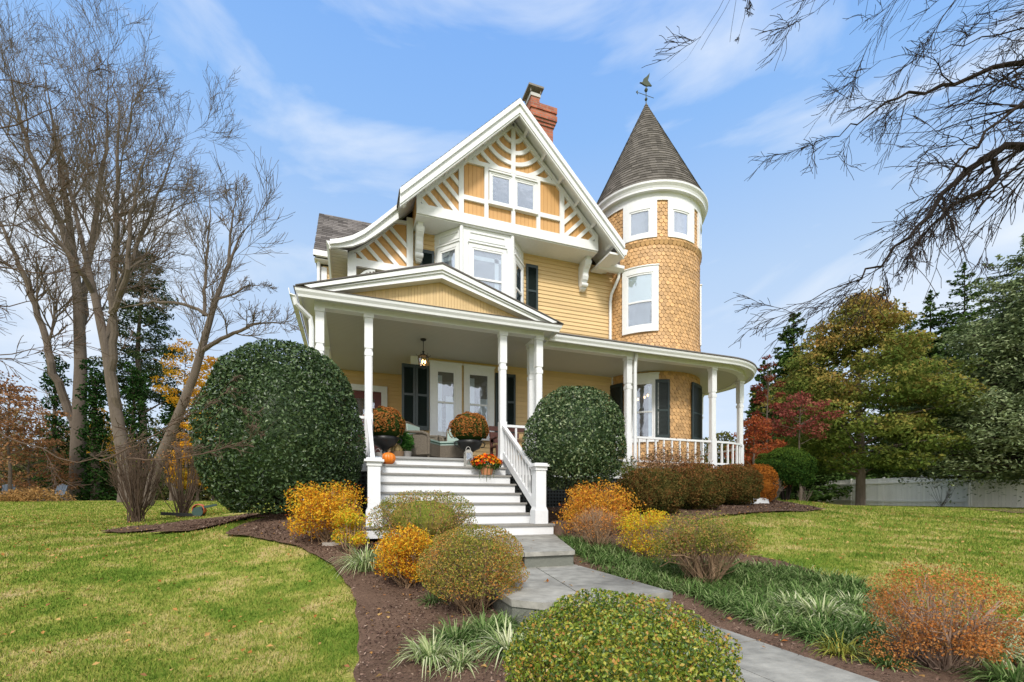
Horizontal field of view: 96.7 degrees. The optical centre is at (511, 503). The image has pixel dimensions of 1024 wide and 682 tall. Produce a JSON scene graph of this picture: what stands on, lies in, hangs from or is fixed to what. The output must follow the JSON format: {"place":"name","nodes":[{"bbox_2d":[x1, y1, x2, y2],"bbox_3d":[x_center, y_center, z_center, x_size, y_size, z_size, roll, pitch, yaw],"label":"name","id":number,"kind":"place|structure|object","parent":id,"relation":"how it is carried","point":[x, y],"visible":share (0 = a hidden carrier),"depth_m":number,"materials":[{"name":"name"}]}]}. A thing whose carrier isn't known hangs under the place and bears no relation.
{"place":"outdoors","nodes":[
{"label":"outdoors","id":0,"kind":"place"},
{"bbox_2d":[0,498,1023,681],"bbox_3d":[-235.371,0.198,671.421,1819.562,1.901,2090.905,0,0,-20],"label":"ground","id":1,"kind":"structure","parent":0,"point":[347,677],"depth_m":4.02,"materials":[{"name":"green plant"}]},
{"bbox_2d":[0,370,41,464],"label":"tree","id":2,"kind":"object","parent":1,"relation":"on","point":[11,416],"visible":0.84,"depth_m":24.91,"materials":[{"name":"brown plant"}]},
{"bbox_2d":[0,458,68,499],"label":"background bush","id":3,"kind":"object","parent":1,"relation":"on","point":[24,474],"visible":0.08,"depth_m":33.04,"materials":[{"name":"brown plant"}]},
{"bbox_2d":[0,379,70,498],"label":"tree","id":4,"kind":"object","parent":1,"relation":"on","point":[21,429],"visible":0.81,"depth_m":26.07,"materials":[{"name":"brown plant"}]},
{"bbox_2d":[0,486,78,501],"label":"shrub","id":5,"kind":"object","parent":1,"relation":"on","point":[39,493],"visible":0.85,"depth_m":23.71,"materials":[{"name":"brown plant"}]},
{"bbox_2d":[0,439,82,493],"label":"tree","id":6,"kind":"object","parent":1,"relation":"on","point":[28,483],"visible":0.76,"depth_m":28.00,"materials":[{"name":"brown plant"}]},
{"bbox_2d":[32,351,72,499],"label":"ivy clad tree","id":7,"kind":"object","parent":1,"relation":"on","point":[48,381],"visible":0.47,"depth_m":32.80,"materials":[{"name":"green plant"}]},
{"bbox_2d":[0,0,189,499],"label":"bare tree","id":8,"kind":"object","parent":1,"relation":"on","point":[79,322],"visible":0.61,"depth_m":30.66,"materials":[{"name":"grey plant"}]},
{"bbox_2d":[73,359,116,500],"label":"ivy clad tree","id":9,"kind":"object","parent":1,"relation":"on","point":[96,398],"visible":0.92,"depth_m":29.77,"materials":[{"name":"green plant"}]},
{"bbox_2d":[0,0,250,502],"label":"bare tree","id":10,"kind":"object","parent":1,"relation":"on","point":[108,337],"visible":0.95,"depth_m":22.26,"materials":[{"name":"grey plant"}]},
{"bbox_2d":[96,438,169,522],"bbox_3d":[-7.992,-0.549,9.712,1.179,1.988,1.169,0,0,-20],"label":"bare lilac","id":11,"kind":"object","parent":1,"relation":"on","point":[137,479],"visible":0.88,"depth_m":9.61,"materials":[{"name":"brown plant"}]},
{"bbox_2d":[116,362,156,498],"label":"ivy clad tree","id":12,"kind":"object","parent":1,"relation":"on","point":[134,382],"visible":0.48,"depth_m":31.86,"materials":[{"name":"green plant"}]},
{"bbox_2d":[87,248,190,473],"bbox_3d":[-29.615,-9.873,36.264,6.723,19.877,6.947,0,0,-38],"label":"pine tree","id":13,"kind":"object","parent":1,"relation":"on","point":[151,320],"visible":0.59,"depth_m":35.76,"materials":[{"name":"green plant"}]},
{"bbox_2d":[0,50,278,491],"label":"overhanging tree","id":14,"kind":"object","parent":1,"relation":"on","point":[125,429],"visible":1,"depth_m":5.15,"materials":[{"name":"brown plant"}]},
{"bbox_2d":[153,383,190,500],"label":"ivy clad tree","id":15,"kind":"object","parent":1,"relation":"on","point":[165,420],"visible":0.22,"depth_m":29.72,"materials":[{"name":"green plant"}]},
{"bbox_2d":[141,466,202,500],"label":"background bush","id":16,"kind":"object","parent":1,"relation":"on","point":[165,491],"visible":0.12,"depth_m":31.47,"materials":[{"name":"brown plant"}]},
{"bbox_2d":[152,428,204,516],"bbox_3d":[-7.939,-0.746,11.011,1.260,2.223,1.047,0,0,8],"label":"bare lilac","id":17,"kind":"object","parent":1,"relation":"on","point":[183,506],"visible":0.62,"depth_m":10.90,"materials":[{"name":"brown plant"}]},
{"bbox_2d":[150,338,212,500],"bbox_3d":[-20.815,-5.154,28.902,3.245,10.608,3.526,0,0,35],"label":"yellow tree","id":18,"kind":"object","parent":1,"relation":"on","point":[179,373],"visible":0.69,"depth_m":28.56,"materials":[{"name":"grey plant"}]},
{"bbox_2d":[160,504,216,516],"bbox_3d":[-7.621,0.169,10.750,1.108,0.304,0.280,0,0,-20],"label":"hose cart","id":19,"kind":"object","parent":1,"relation":"on","point":[201,510],"visible":1,"depth_m":10.69,"materials":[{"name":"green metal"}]},
{"bbox_2d":[103,513,277,531],"bbox_3d":[-5.581,0.297,7.886,2.413,0.337,4.856,0,0,-34],"label":"mulch bed","id":20,"kind":"object","parent":1,"relation":"on","point":[148,527],"visible":0.49,"depth_m":7.91,"materials":[{"name":"brown soil"}]},
{"bbox_2d":[164,416,222,500],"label":"yellow tree","id":21,"kind":"object","parent":1,"relation":"on","point":[185,426],"visible":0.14,"depth_m":24.43,"materials":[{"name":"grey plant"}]},
{"bbox_2d":[175,355,220,500],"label":"yellow tree","id":22,"kind":"object","parent":1,"relation":"on","point":[199,383],"visible":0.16,"depth_m":26.52,"materials":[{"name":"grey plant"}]},
{"bbox_2d":[98,141,303,505],"bbox_3d":[-12.360,-6.860,18.489,9.637,14.743,4.191,0,0,27],"label":"bare tree","id":23,"kind":"object","parent":1,"relation":"on","point":[203,345],"visible":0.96,"depth_m":17.89,"materials":[{"name":"grey plant"}]},
{"bbox_2d":[150,512,539,681],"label":"mulch bed","id":24,"kind":"object","parent":1,"relation":"on","point":[367,597],"visible":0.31,"depth_m":3.45,"materials":[{"name":"brown soil"}]},
{"bbox_2d":[187,338,366,513],"bbox_3d":[-3.432,-1.097,6.917,2.336,2.640,2.309,0,0,-20],"label":"holly bush","id":25,"kind":"object","parent":24,"relation":"on","point":[311,432],"visible":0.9,"depth_m":6.14,"materials":[{"name":"green plant"}]},
{"bbox_2d":[279,479,368,544],"bbox_3d":[-2.197,0.101,5.333,0.999,0.788,1.025,0,0,-20],"label":"spirea bush","id":26,"kind":"object","parent":24,"relation":"on","point":[322,507],"visible":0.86,"depth_m":5.20,"materials":[{"name":"yellow plant"}]},
{"bbox_2d":[330,502,372,553],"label":"spirea bush","id":27,"kind":"object","parent":24,"relation":"on","point":[356,522],"visible":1,"depth_m":4.90,"materials":[{"name":"yellow plant"}]},
{"bbox_2d":[328,543,408,578],"bbox_3d":[-1.422,0.533,4.564,1.000,0.323,0.980,0,0,-20],"label":"variegated lilyturf","id":28,"kind":"object","parent":24,"relation":"on","point":[363,564],"visible":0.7,"depth_m":4.42,"materials":[{"name":"green plant"}]},
{"bbox_2d":[370,520,439,588],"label":"spirea bush","id":29,"kind":"object","parent":24,"relation":"on","point":[394,560],"visible":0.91,"depth_m":4.02,"materials":[{"name":"yellow plant"}]},
{"bbox_2d":[369,490,477,545],"bbox_3d":[-1.091,0.221,5.677,1.339,0.813,1.340,0,0,-20],"label":"rounded bush","id":30,"kind":"object","parent":24,"relation":"on","point":[434,516],"visible":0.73,"depth_m":5.33,"materials":[{"name":"green plant"}]},
{"bbox_2d":[388,624,474,681],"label":"variegated lilyturf","id":31,"kind":"object","parent":24,"relation":"on","point":[425,646],"visible":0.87,"depth_m":2.67,"materials":[{"name":"green plant"}]},
{"bbox_2d":[419,614,496,662],"bbox_3d":[-0.326,0.833,2.902,0.620,0.219,0.780,0,0,-20],"label":"lilyturf","id":32,"kind":"object","parent":24,"relation":"on","point":[455,638],"visible":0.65,"depth_m":2.85,"materials":[{"name":"green plant"}]},
{"bbox_2d":[428,641,490,680],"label":"variegated lilyturf","id":33,"kind":"object","parent":24,"relation":"on","point":[455,666],"visible":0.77,"depth_m":2.57,"materials":[{"name":"green plant"}]},
{"bbox_2d":[416,524,529,614],"bbox_3d":[-0.301,0.528,3.597,0.893,0.714,0.972,0,0,-20],"label":"rounded bush","id":34,"kind":"object","parent":24,"relation":"on","point":[472,594],"visible":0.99,"depth_m":3.42,"materials":[{"name":"green plant"}]},
{"bbox_2d":[440,602,519,654],"bbox_3d":[-0.188,0.802,2.982,0.695,0.238,0.687,0,0,-20],"label":"lilyturf","id":35,"kind":"object","parent":24,"relation":"on","point":[480,622],"visible":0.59,"depth_m":2.96,"materials":[{"name":"green plant"}]},
{"bbox_2d":[458,613,540,671],"bbox_3d":[-0.020,0.805,2.705,0.654,0.228,0.652,0,0,42],"label":"variegated lilyturf","id":36,"kind":"object","parent":24,"relation":"on","point":[504,640],"visible":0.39,"depth_m":2.67,"materials":[{"name":"green plant"}]},
{"bbox_2d":[97,500,1023,681],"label":"mulch chips","id":37,"kind":"object","parent":24,"relation":"on","point":[223,521],"visible":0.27,"depth_m":3.89,"materials":[{"name":"brown wood"}]},
{"bbox_2d":[501,588,744,681],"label":"boxwood bush","id":38,"kind":"object","parent":24,"relation":"on","point":[609,642],"visible":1,"depth_m":1.56,"materials":[{"name":"green plant"}]},
{"bbox_2d":[0,385,724,458],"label":"distant bare trees","id":39,"kind":"object","parent":1,"relation":"on","point":[64,424],"visible":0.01,"depth_m":64.63,"materials":[{"name":"brown plant"}]},
{"bbox_2d":[0,392,1019,497],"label":"distant wood","id":40,"kind":"object","parent":1,"relation":"on","point":[154,429],"visible":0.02,"depth_m":42.64,"materials":[{"name":"brown plant"}]},
{"bbox_2d":[0,499,1022,681],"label":"fallen leaves","id":41,"kind":"object","parent":1,"relation":"on","point":[346,665],"visible":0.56,"depth_m":4.92,"materials":[{"name":"brown plant"}]},
{"bbox_2d":[288,73,756,541],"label":"house","id":42,"kind":"structure","parent":1,"relation":"on","point":[507,267],"depth_m":11.23,"materials":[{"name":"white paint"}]},
{"bbox_2d":[334,383,386,453],"bbox_3d":[-4.079,-2.050,12.302,1.370,2.300,0.055,0,0,-20],"label":"door","id":43,"kind":"structure","parent":42,"relation":"in","point":[379,392],"depth_m":12.35,"materials":[{"name":"paint"}]},
{"bbox_2d":[361,406,405,453],"bbox_3d":[-2.529,-1.403,8.965,0.874,1.007,0.857,0,0,-20],"label":"potted chrysanthemum","id":44,"kind":"object","parent":42,"relation":"on","point":[389,424],"visible":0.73,"depth_m":8.75,"materials":[{"name":"orange plant"}]},
{"bbox_2d":[397,430,414,456],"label":"house plant","id":45,"kind":"object","parent":42,"relation":"on","point":[407,443],"visible":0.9,"depth_m":9.29,"materials":[{"name":"green plant"}]},
{"bbox_2d":[405,421,443,457],"bbox_3d":[-1.953,-1.348,9.890,0.758,0.896,0.764,0,0,18],"label":"wicker chair","id":46,"kind":"object","parent":42,"relation":"on","point":[426,444],"visible":0.59,"depth_m":9.55,"materials":[{"name":"beige wicker"}]},
{"bbox_2d":[429,360,462,435],"bbox_3d":[-1.639,-2.553,11.304,0.860,1.905,0.082,0,0,-20],"label":"door","id":47,"kind":"structure","parent":42,"relation":"in","point":[445,377],"depth_m":11.32,"materials":[{"name":"white paint"}]},
{"bbox_2d":[435,428,464,457],"bbox_3d":[-1.266,-1.348,10.250,0.764,0.896,0.758,0,0,10],"label":"wicker chair","id":48,"kind":"object","parent":42,"relation":"on","point":[449,448],"visible":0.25,"depth_m":9.94,"materials":[{"name":"beige wicker"}]},
{"bbox_2d":[448,411,488,458],"bbox_3d":[-0.906,-1.407,9.522,0.873,1.014,0.855,0,0,-20],"label":"potted chrysanthemum","id":49,"kind":"object","parent":42,"relation":"on","point":[470,429],"visible":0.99,"depth_m":9.30,"materials":[{"name":"orange plant"}]},
{"bbox_2d":[463,364,495,440],"bbox_3d":[-0.829,-2.553,11.592,0.860,1.905,0.082,0,0,-20],"label":"door","id":50,"kind":"structure","parent":42,"relation":"in","point":[478,379],"depth_m":11.63,"materials":[{"name":"white paint"}]},
{"bbox_2d":[434,225,524,302],"bbox_3d":[-0.692,-5.300,11.335,2.375,2.640,0.695,0,0,-20],"label":"bay window","id":51,"kind":"structure","parent":42,"relation":"in","point":[496,260],"depth_m":11.09,"materials":[{"name":"white paint"}]},
{"bbox_2d":[470,453,502,481],"bbox_3d":[-0.490,-0.689,8.832,0.625,0.559,0.446,0,0,-20],"label":"flower pot","id":52,"kind":"object","parent":42,"relation":"on","point":[482,465],"visible":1,"depth_m":8.72,"materials":[{"name":"ceramic"}]},
{"bbox_2d":[488,169,512,209],"bbox_3d":[-0.281,-7.653,11.103,0.625,0.845,0.082,0,0,-20],"label":"window","id":53,"kind":"structure","parent":42,"relation":"in","point":[499,182],"depth_m":11.13,"materials":[{"name":"white paint"}]},
{"bbox_2d":[489,426,524,455],"bbox_3d":[0.030,-1.380,10.894,1.050,0.960,0.550,0,0,-20],"label":"rocking bench","id":54,"kind":"object","parent":42,"relation":"on","point":[493,436],"visible":0.31,"depth_m":10.97,"materials":[{"name":"red wood"}]},
{"bbox_2d":[515,175,537,214],"bbox_3d":[0.357,-7.653,11.330,0.620,0.845,0.082,0,0,-20],"label":"window","id":55,"kind":"structure","parent":42,"relation":"in","point":[526,189],"depth_m":11.36,"materials":[{"name":"white paint"}]},
{"bbox_2d":[623,199,656,243],"bbox_3d":[3.496,-7.694,12.448,0.903,1.009,0.119,0,0,23],"label":"tower window","id":56,"kind":"structure","parent":42,"relation":"in","point":[640,218],"depth_m":12.42,"materials":[{"name":"white paint"}]},
{"bbox_2d":[622,263,658,335],"bbox_3d":[3.501,-5.558,12.443,1.012,1.795,0.154,0,0,22],"label":"tower window","id":57,"kind":"structure","parent":42,"relation":"in","point":[640,284],"depth_m":12.42,"materials":[{"name":"white paint"}]},
{"bbox_2d":[623,372,659,442],"bbox_3d":[3.526,-2.595,12.429,0.965,1.870,0.147,0,0,21],"label":"tower window","id":58,"kind":"structure","parent":42,"relation":"in","point":[645,381],"depth_m":12.38,"materials":[{"name":"white glass"}]},
{"bbox_2d":[667,199,693,243],"bbox_3d":[4.637,-7.694,12.439,0.903,1.009,0.119,0,0,-22],"label":"tower window","id":59,"kind":"structure","parent":42,"relation":"in","point":[680,215],"depth_m":12.39,"materials":[{"name":"white paint"}]},
{"bbox_2d":[522,555,572,567],"bbox_3d":[0.415,0.690,6.207,1.453,0.250,2.418,0,0,-20],"label":"path riser","id":60,"kind":"object","parent":1,"relation":"on","point":[547,561],"visible":0.29,"depth_m":4.91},
{"bbox_2d":[470,534,574,556],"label":"path","id":61,"kind":"structure","parent":60,"relation":"on","point":[545,545],"depth_m":5.59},
{"bbox_2d":[467,571,670,626],"bbox_3d":[0.357,0.821,4.154,1.275,0.258,1.810,0,0,-20],"label":"path riser","id":62,"kind":"object","parent":1,"relation":"on","point":[499,604],"visible":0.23,"depth_m":3.27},
{"bbox_2d":[704,431,751,465],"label":"olive shrub","id":63,"kind":"object","parent":1,"relation":"on","point":[725,433],"visible":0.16,"depth_m":21.78,"materials":[{"name":"green plant"}]},
{"bbox_2d":[554,532,908,657],"bbox_3d":[1.909,0.685,5.291,2.453,0.505,5.335,0,0,-20],"label":"ground cover","id":64,"kind":"object","parent":1,"relation":"on","point":[720,595],"visible":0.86,"depth_m":4.20,"materials":[{"name":"green plant"}]},
{"bbox_2d":[720,413,786,466],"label":"orange shrub","id":65,"kind":"object","parent":1,"relation":"on","point":[755,428],"visible":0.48,"depth_m":18.72,"materials":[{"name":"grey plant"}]},
{"bbox_2d":[744,360,774,464],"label":"fir","id":66,"kind":"object","parent":1,"relation":"on","point":[760,379],"visible":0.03,"depth_m":36.78,"materials":[{"name":"green plant"}]},
{"bbox_2d":[743,354,797,487],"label":"red leaved tree","id":67,"kind":"object","parent":1,"relation":"on","point":[763,397],"visible":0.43,"depth_m":20.96,"materials":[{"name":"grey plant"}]},
{"bbox_2d":[548,500,1023,681],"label":"mulch bed","id":68,"kind":"object","parent":1,"relation":"on","point":[931,675],"visible":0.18,"depth_m":3.19,"materials":[{"name":"brown soil"}]},
{"bbox_2d":[521,385,626,519],"bbox_3d":[1.138,-0.803,8.270,1.897,2.656,1.885,0,0,-20],"label":"holly bush","id":69,"kind":"object","parent":68,"relation":"on","point":[575,438],"visible":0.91,"depth_m":7.66,"materials":[{"name":"green plant"}]},
{"bbox_2d":[564,502,626,546],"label":"vase shaped shrub","id":70,"kind":"object","parent":68,"relation":"on","point":[586,524],"visible":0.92,"depth_m":5.91,"materials":[{"name":"orange plant"}]},
{"bbox_2d":[552,477,646,534],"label":"orange shrub","id":71,"kind":"object","parent":68,"relation":"on","point":[580,500],"visible":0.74,"depth_m":6.84,"materials":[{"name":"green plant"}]},
{"bbox_2d":[615,454,640,495],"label":"andromeda shrub","id":72,"kind":"object","parent":68,"relation":"on","point":[630,468],"visible":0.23,"depth_m":9.92,"materials":[{"name":"green plant"}]},
{"bbox_2d":[613,508,676,556],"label":"shrub","id":73,"kind":"object","parent":68,"relation":"on","point":[641,541],"visible":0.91,"depth_m":5.61,"materials":[{"name":"yellow plant"}]},
{"bbox_2d":[613,467,688,513],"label":"hedge bush","id":74,"kind":"object","parent":68,"relation":"on","point":[656,488],"visible":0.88,"depth_m":8.67,"materials":[{"name":"brown plant"}]},
{"bbox_2d":[631,437,712,506],"bbox_3d":[3.602,-0.696,10.264,2.064,1.615,2.055,0,0,-20],"label":"andromeda shrub","id":75,"kind":"object","parent":68,"relation":"on","point":[668,458],"visible":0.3,"depth_m":9.98,"materials":[{"name":"brown plant"}]},
{"bbox_2d":[671,462,730,508],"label":"hedge bush","id":76,"kind":"object","parent":68,"relation":"on","point":[705,491],"visible":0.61,"depth_m":9.34,"materials":[{"name":"brown plant"}]},
{"bbox_2d":[645,509,762,584],"bbox_3d":[1.967,0.474,4.751,1.109,0.870,1.014,0,0,17],"label":"vase shaped shrub","id":77,"kind":"object","parent":68,"relation":"on","point":[714,539],"visible":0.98,"depth_m":4.59,"materials":[{"name":"green plant"}]},
{"bbox_2d":[715,463,763,504],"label":"hedge bush","id":78,"kind":"object","parent":68,"relation":"on","point":[744,485],"visible":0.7,"depth_m":10.39,"materials":[{"name":"brown plant"}]},
{"bbox_2d":[751,464,779,502],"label":"hedge bush","id":79,"kind":"object","parent":68,"relation":"on","point":[769,486],"visible":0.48,"depth_m":11.10,"materials":[{"name":"orange plant"}]},
{"bbox_2d":[745,608,795,633],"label":"variegated lilyturf","id":80,"kind":"object","parent":68,"relation":"on","point":[764,625],"visible":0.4,"depth_m":3.17,"materials":[{"name":"green plant"}]},
{"bbox_2d":[783,591,864,623],"bbox_3d":[2.268,0.788,3.354,0.813,0.252,0.714,0,0,8],"label":"variegated lilyturf","id":81,"kind":"object","parent":68,"relation":"on","point":[824,604],"visible":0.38,"depth_m":3.36,"materials":[{"name":"green plant"}]},
{"bbox_2d":[808,629,884,662],"bbox_3d":[1.906,0.832,2.638,0.479,0.167,0.446,0,0,-20],"label":"lilyturf","id":82,"kind":"object","parent":68,"relation":"on","point":[843,651],"visible":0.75,"depth_m":2.62,"materials":[{"name":"green plant"}]},
{"bbox_2d":[846,607,905,638],"bbox_3d":[2.450,0.815,3.081,0.600,0.182,0.532,0,0,38],"label":"variegated lilyturf","id":83,"kind":"object","parent":68,"relation":"on","point":[881,624],"visible":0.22,"depth_m":3.05,"materials":[{"name":"green plant"}]},
{"bbox_2d":[844,645,939,674],"bbox_3d":[2.006,0.852,2.465,0.370,0.134,0.425,0,0,-20],"label":"lilyturf","id":84,"kind":"object","parent":68,"relation":"on","point":[882,661],"visible":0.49,"depth_m":2.45,"materials":[{"name":"green plant"}]},
{"bbox_2d":[856,560,1023,673],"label":"vase shaped shrub","id":85,"kind":"object","parent":68,"relation":"on","point":[945,641],"visible":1,"depth_m":2.34,"materials":[{"name":"orange plant"}]},
{"bbox_2d":[935,623,1023,671],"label":"variegated lilyturf","id":86,"kind":"object","parent":68,"relation":"on","point":[1016,658],"visible":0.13,"depth_m":2.46,"materials":[{"name":"green plant"}]},
{"bbox_2d":[938,650,1023,681],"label":"lilyturf","id":87,"kind":"object","parent":68,"relation":"on","point":[1001,673],"visible":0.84,"depth_m":2.25,"materials":[{"name":"green plant"}]},
{"bbox_2d":[755,446,817,499],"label":"yew bush","id":88,"kind":"object","parent":1,"relation":"on","point":[791,466],"visible":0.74,"depth_m":12.09,"materials":[{"name":"green plant"}]},
{"bbox_2d":[752,312,852,503],"bbox_3d":[20.403,-6.503,33.227,7.203,14.672,7.110,0,0,-20],"label":"fir","id":89,"kind":"object","parent":1,"relation":"on","point":[821,481],"visible":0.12,"depth_m":32.22,"materials":[{"name":"green plant"}]},
{"bbox_2d":[759,391,846,500],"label":"red leaved tree","id":90,"kind":"object","parent":1,"relation":"on","point":[798,396],"visible":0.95,"depth_m":19.31,"materials":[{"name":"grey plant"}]},
{"bbox_2d":[642,0,1023,359],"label":"overhanging tree","id":91,"kind":"object","parent":1,"relation":"on","point":[956,200],"visible":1,"depth_m":5.43,"materials":[{"name":"brown plant"}]},
{"bbox_2d":[811,345,875,480],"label":"fir","id":92,"kind":"object","parent":1,"relation":"on","point":[846,477],"visible":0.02,"depth_m":36.03,"materials":[{"name":"green plant"}]},
{"bbox_2d":[748,286,996,505],"bbox_3d":[16.721,-4.854,22.150,9.313,10.632,8.915,0,0,-20],"label":"autumn tree","id":93,"kind":"object","parent":1,"relation":"on","point":[844,393],"visible":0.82,"depth_m":20.38,"materials":[{"name":"green plant"}]},
{"bbox_2d":[811,475,969,506],"bbox_3d":[24.057,-0.703,31.217,0.133,2.108,12.712,0,0,-9],"label":"board fence","id":94,"kind":"object","parent":1,"relation":"on","point":[883,491],"visible":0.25,"depth_m":28.28,"materials":[{"name":"grey wood"}]},
{"bbox_2d":[853,302,928,478],"bbox_3d":[34.476,-8.298,40.065,10.897,18.661,10.074,0,0,-20],"label":"fir","id":95,"kind":"object","parent":1,"relation":"on","point":[913,324],"visible":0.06,"depth_m":39.57,"materials":[{"name":"green plant"}]},
{"bbox_2d":[882,289,987,478],"bbox_3d":[33.834,-8.362,37.052,7.706,18.064,7.632,0,0,23],"label":"fir","id":96,"kind":"object","parent":1,"relation":"on","point":[929,303],"visible":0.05,"depth_m":36.67,"materials":[{"name":"green plant"}]},
{"bbox_2d":[878,233,1023,503],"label":"spruce","id":97,"kind":"object","parent":1,"relation":"on","point":[997,426],"visible":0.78,"depth_m":20.07,"materials":[{"name":"green plant"}]},
{"bbox_2d":[902,261,1019,478],"bbox_3d":[35.884,-9.174,35.894,9.001,19.907,9.371,0,0,-20],"label":"fir","id":98,"kind":"object","parent":1,"relation":"on","point":[951,316],"visible":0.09,"depth_m":35.92,"materials":[{"name":"green plant"}]},
{"bbox_2d":[970,479,1023,507],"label":"board fence","id":99,"kind":"object","parent":1,"relation":"on","point":[996,499],"visible":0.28,"depth_m":24.80,"materials":[{"name":"grey wood"}]},
{"bbox_2d":[0,0,1023,499],"label":"sky","id":100,"kind":"structure","parent":0,"point":[352,100],"materials":[{"name":"blue"}]},
{"bbox_2d":[491,567,556,582],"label":"path","id":101,"kind":"structure","parent":0,"point":[536,575],"depth_m":4.26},
{"bbox_2d":[487,581,587,609],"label":"path","id":102,"kind":"structure","parent":0,"point":[539,595],"depth_m":3.41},
{"bbox_2d":[537,564,628,581],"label":"path","id":103,"kind":"structure","parent":0,"point":[573,572],"depth_m":4.37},
{"bbox_2d":[560,580,672,605],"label":"path","id":104,"kind":"structure","parent":0,"point":[627,586],"depth_m":3.69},
{"bbox_2d":[658,613,755,646],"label":"path","id":105,"kind":"structure","parent":0,"point":[741,638],"depth_m":2.90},
{"bbox_2d":[698,655,772,681],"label":"path","id":106,"kind":"structure","parent":0,"point":[748,676],"depth_m":2.21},
{"bbox_2d":[714,641,878,681],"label":"path","id":107,"kind":"structure","parent":0,"point":[773,663],"depth_m":2.37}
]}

